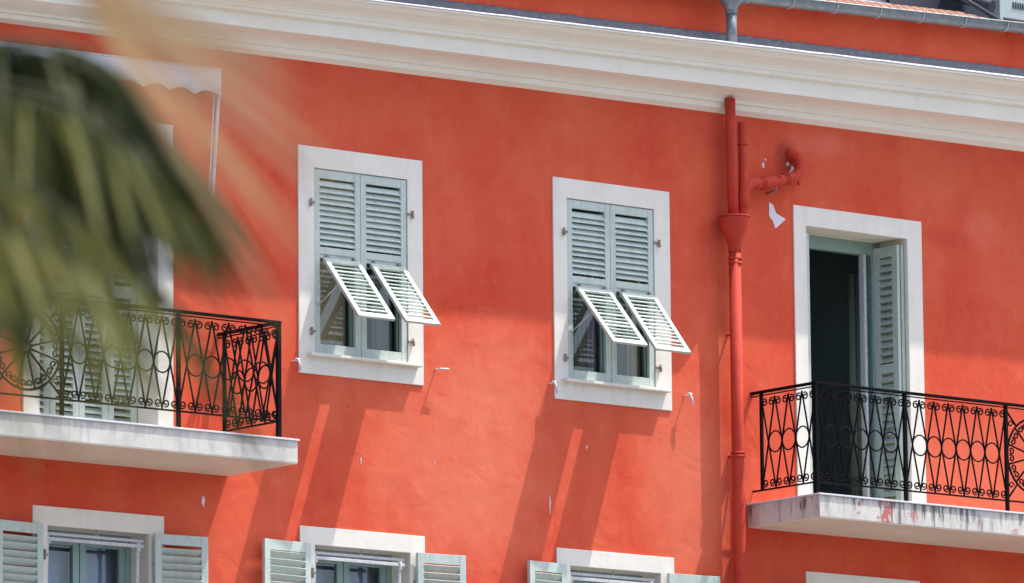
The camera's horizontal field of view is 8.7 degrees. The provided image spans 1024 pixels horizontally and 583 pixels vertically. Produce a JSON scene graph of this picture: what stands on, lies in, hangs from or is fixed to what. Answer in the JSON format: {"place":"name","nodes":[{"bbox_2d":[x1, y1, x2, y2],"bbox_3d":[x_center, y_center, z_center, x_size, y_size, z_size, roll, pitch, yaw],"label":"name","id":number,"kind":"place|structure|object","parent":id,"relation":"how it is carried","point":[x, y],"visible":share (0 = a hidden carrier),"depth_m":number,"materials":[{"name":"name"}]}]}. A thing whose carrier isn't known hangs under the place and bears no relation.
{"place":"outdoors","nodes":[
{"label":"outdoors","id":0,"kind":"place"},
{"bbox_2d":[0,0,364,515],"bbox_3d":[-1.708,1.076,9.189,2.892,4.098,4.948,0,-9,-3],"label":"palm tree","id":1,"kind":"object","parent":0,"point":[98,164],"visible":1,"depth_m":10.25,"materials":[{"name":"green plant"}]},
{"bbox_2d":[0,0,1023,582],"bbox_3d":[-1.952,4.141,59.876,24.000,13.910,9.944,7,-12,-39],"label":"apartment building","id":2,"kind":"structure","parent":0,"point":[670,292],"depth_m":57.33,"materials":[{"name":"red paint"}]},
{"bbox_2d":[23,205,172,425],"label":"balcony door","id":3,"kind":"structure","parent":2,"relation":"in","point":[73,409],"depth_m":54.45,"materials":[{"name":"white paint"}]},
{"bbox_2d":[0,505,207,582],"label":"window","id":4,"kind":"structure","parent":2,"relation":"in","point":[67,545],"depth_m":54.05,"materials":[{"name":"white paint"}]},
{"bbox_2d":[262,525,465,582],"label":"window","id":5,"kind":"structure","parent":2,"relation":"in","point":[324,555],"depth_m":55.67,"materials":[{"name":"white paint"}]},
{"bbox_2d":[297,144,439,385],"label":"window","id":6,"kind":"structure","parent":2,"relation":"in","point":[365,321],"depth_m":55.88,"materials":[{"name":"white paint"}]},
{"bbox_2d":[552,177,690,410],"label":"window","id":7,"kind":"structure","parent":2,"relation":"in","point":[613,325],"depth_m":57.59,"materials":[{"name":"white paint"}]},
{"bbox_2d":[527,548,719,582],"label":"window","id":8,"kind":"structure","parent":2,"relation":"in","point":[571,565],"depth_m":57.24,"materials":[{"name":"white paint"}]},
{"bbox_2d":[792,205,926,502],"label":"balcony door","id":9,"kind":"structure","parent":2,"relation":"in","point":[858,289],"depth_m":59.87,"materials":[{"name":"white paint"}]},
{"bbox_2d":[805,571,919,582],"bbox_3d":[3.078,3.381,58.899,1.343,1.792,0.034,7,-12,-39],"label":"window","id":10,"kind":"structure","parent":2,"relation":"in","point":[810,577],"depth_m":58.87,"materials":[{"name":"white paint"}]},
{"bbox_2d":[868,0,1001,19],"bbox_3d":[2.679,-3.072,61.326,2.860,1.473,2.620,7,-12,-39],"label":"roof","id":11,"kind":"object","parent":2,"relation":"on","point":[986,7],"visible":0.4,"depth_m":61.32,"materials":[{"name":"tile"}]},
{"bbox_2d":[962,0,1023,21],"bbox_3d":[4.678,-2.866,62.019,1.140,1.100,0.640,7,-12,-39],"label":"roof cabinet","id":12,"kind":"object","parent":2,"relation":"on","point":[1009,10],"visible":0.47,"depth_m":61.55,"materials":[{"name":"stone"}]}
]}

